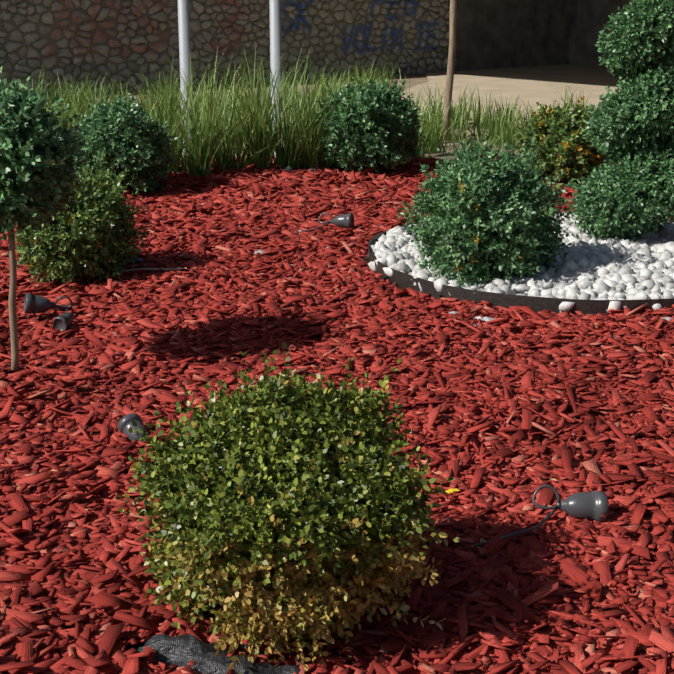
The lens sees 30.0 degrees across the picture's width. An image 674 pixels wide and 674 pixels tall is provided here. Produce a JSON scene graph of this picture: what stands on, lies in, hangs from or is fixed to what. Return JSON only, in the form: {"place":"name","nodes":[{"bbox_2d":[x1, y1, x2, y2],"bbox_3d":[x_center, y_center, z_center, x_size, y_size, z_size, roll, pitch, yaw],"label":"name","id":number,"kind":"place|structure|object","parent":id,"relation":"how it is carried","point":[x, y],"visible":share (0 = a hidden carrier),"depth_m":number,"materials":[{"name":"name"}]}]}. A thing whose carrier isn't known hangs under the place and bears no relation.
{"place":"outdoors","nodes":[
{"label":"outdoors","id":0,"kind":"place"},
{"bbox_2d":[124,268,185,271],"bbox_3d":[-0.684,-0.253,4.723,0.246,0.020,0.006,1,16,4],"label":"cable","id":1,"kind":"object","parent":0,"point":[153,269],"visible":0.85,"depth_m":4.72,"materials":[{"name":"black rubber"}]},
{"bbox_2d":[48,74,528,159],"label":"ground","id":2,"kind":"structure","parent":0,"point":[415,79],"depth_m":12.32,"materials":[{"name":"soil"}]},
{"bbox_2d":[0,0,455,95],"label":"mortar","id":3,"kind":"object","parent":2,"relation":"on","point":[80,16],"depth_m":13.06,"materials":[{"name":"stone"}]},
{"bbox_2d":[0,0,447,96],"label":"mortar wall","id":4,"kind":"structure","parent":3,"relation":"attached to","point":[53,26],"depth_m":13.04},
{"bbox_2d":[178,0,281,154],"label":"metal poles","id":5,"kind":"object","parent":2,"relation":"on","point":[184,30],"visible":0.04,"depth_m":8.07,"materials":[{"name":"white metal"}]},
{"bbox_2d":[5,200,671,663],"bbox_3d":[0.310,-0.232,4.765,7.380,0.066,7.380,0,16,1],"label":"mulch sheet","id":6,"kind":"object","parent":2,"relation":"on","point":[129,646],"depth_m":2.15,"materials":[{"name":"red wood"}]},
{"bbox_2d":[72,41,458,178],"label":"ornamental grass","id":7,"kind":"object","parent":6,"relation":"on","point":[202,146],"depth_m":7.08,"materials":[{"name":"green plant"}]},
{"bbox_2d":[0,156,673,673],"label":"mulch chips","id":8,"kind":"object","parent":6,"relation":"on","point":[558,590],"visible":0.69,"depth_m":3.15,"materials":[{"name":"red wood"}]},
{"bbox_2d":[0,66,90,370],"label":"topiary tree","id":9,"kind":"object","parent":8,"relation":"on","point":[37,169],"visible":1,"depth_m":3.33,"materials":[{"name":"green plant"}]},
{"bbox_2d":[24,293,72,313],"bbox_3d":[-0.901,-0.103,4.216,0.294,0.092,0.146,5,14,-21],"label":"spotlight","id":10,"kind":"object","parent":8,"relation":"on","point":[36,304],"visible":1,"depth_m":4.12,"materials":[{"name":"grey metal"}]},
{"bbox_2d":[53,304,76,330],"bbox_3d":[-0.874,-0.073,4.133,0.059,0.055,0.262,1,16,4],"label":"spotlight","id":11,"kind":"object","parent":8,"relation":"on","point":[64,321],"visible":0.94,"depth_m":4.02,"materials":[{"name":"grey metal"}]},
{"bbox_2d":[2,152,150,289],"bbox_3d":[-0.980,-0.444,4.673,0.561,0.439,0.563,0,16,1],"label":"boxwood","id":12,"kind":"object","parent":8,"relation":"on","point":[95,226],"visible":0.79,"depth_m":4.56,"materials":[{"name":"green plant"}]},
{"bbox_2d":[69,84,180,197],"bbox_3d":[-1.115,-1.005,6.412,0.604,0.553,0.629,-6,17,-21],"label":"boxwood","id":13,"kind":"object","parent":8,"relation":"on","point":[122,135],"visible":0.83,"depth_m":6.28,"materials":[{"name":"green plant"}]},
{"bbox_2d":[117,413,146,440],"bbox_3d":[-0.409,0.290,3.022,0.134,0.079,0.270,-12,44,-35],"label":"spotlight","id":14,"kind":"object","parent":8,"relation":"on","point":[124,424],"visible":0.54,"depth_m":3.04,"materials":[{"name":"grey metal"}]},
{"bbox_2d":[138,634,300,673],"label":"landscape fabric","id":15,"kind":"object","parent":8,"relation":"on","point":[182,650],"visible":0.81,"depth_m":2.08,"materials":[{"name":"black fabric"}]},
{"bbox_2d":[117,341,460,673],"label":"boxwood","id":16,"kind":"object","parent":8,"relation":"on","point":[300,502],"visible":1,"depth_m":2.05,"materials":[{"name":"green plant"}]},
{"bbox_2d":[366,600,443,629],"bbox_3d":[0.079,0.456,2.138,0.218,0.046,0.038,6,17,18],"label":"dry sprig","id":17,"kind":"object","parent":16,"relation":"attached to","point":[405,608],"visible":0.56,"depth_m":2.13,"materials":[{"name":"green plant"}]},
{"bbox_2d":[0,180,596,509],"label":"dry leaves","id":18,"kind":"object","parent":8,"relation":"on","point":[206,314],"visible":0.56,"depth_m":2.79,"materials":[{"name":"brown plant"}]},
{"bbox_2d":[296,212,353,233],"bbox_3d":[-0.083,-0.485,5.476,0.318,0.111,0.086,0,16,-2],"label":"spotlight","id":19,"kind":"object","parent":8,"relation":"on","point":[345,220],"visible":1,"depth_m":5.46,"materials":[{"name":"grey metal"}]},
{"bbox_2d":[306,74,429,173],"bbox_3d":[0.170,-1.237,7.246,0.720,0.537,0.633,0,16,1],"label":"bush","id":20,"kind":"object","parent":8,"relation":"on","point":[376,125],"visible":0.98,"depth_m":7.08,"materials":[{"name":"green plant"}]},
{"bbox_2d":[445,488,459,493],"bbox_3d":[0.249,0.331,2.710,0.028,0.004,0.016,-8,18,-26],"label":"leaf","id":21,"kind":"object","parent":8,"relation":"on","point":[451,490],"visible":0.86,"depth_m":2.71,"materials":[{"name":"yellow plant"}]},
{"bbox_2d":[474,484,608,547],"bbox_3d":[0.407,0.358,2.549,0.326,0.084,0.084,-7,18,-23],"label":"spotlight","id":22,"kind":"object","parent":8,"relation":"on","point":[592,506],"visible":1,"depth_m":2.57,"materials":[{"name":"grey metal"}]},
{"bbox_2d":[506,96,608,184],"bbox_3d":[1.230,-1.048,6.723,0.588,0.464,0.580,11,19,33],"label":"bush","id":23,"kind":"object","parent":8,"relation":"on","point":[560,143],"visible":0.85,"depth_m":6.58,"materials":[{"name":"green plant"}]},
{"label":"rock in the bed","id":24,"kind":"object","parent":6,"relation":"on","visible":0},
{"bbox_2d":[368,211,673,312],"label":"pebbles","id":25,"kind":"object","parent":24,"relation":"on","point":[590,267],"visible":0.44,"depth_m":4.50,"materials":[{"name":"white stone"}]},
{"bbox_2d":[395,135,579,287],"bbox_3d":[0.534,-0.438,4.485,0.652,0.532,0.638,0,16,1],"label":"bush","id":26,"kind":"object","parent":25,"relation":"on","point":[489,218],"visible":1,"depth_m":4.36,"materials":[{"name":"green plant"}]},
{"bbox_2d":[565,0,673,240],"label":"spiral topiary","id":27,"kind":"object","parent":24,"relation":"on","point":[629,191],"visible":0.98,"depth_m":4.81,"materials":[{"name":"green plant"}]},
{"bbox_2d":[11,166,672,409],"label":"stray pebbles","id":28,"kind":"object","parent":2,"relation":"on","point":[288,168],"visible":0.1,"depth_m":4.11,"materials":[{"name":"stone"}]},
{"bbox_2d":[443,0,456,140],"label":"sapling trunk","id":29,"kind":"object","parent":2,"relation":"on","point":[451,53],"visible":0.88,"depth_m":8.76,"materials":[{"name":"brown plant"}]},
{"bbox_2d":[363,211,673,316],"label":"ring edging","id":30,"kind":"object","parent":2,"relation":"on","point":[402,280],"visible":0.23,"depth_m":4.20,"materials":[{"name":"metal"}]},
{"bbox_2d":[446,0,637,70],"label":"abutment wall","id":31,"kind":"structure","parent":2,"relation":"on","point":[493,34],"depth_m":15.72,"materials":[{"name":"concrete"}]},
{"bbox_2d":[3,57,594,157],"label":"weed grass","id":32,"kind":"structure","parent":0,"point":[78,102],"depth_m":9.75,"materials":[{"name":"green plant"}]},
{"bbox_2d":[401,64,625,123],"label":"pavement","id":33,"kind":"structure","parent":0,"point":[544,85],"depth_m":13.17,"materials":[{"name":"beige concrete"}]}
]}

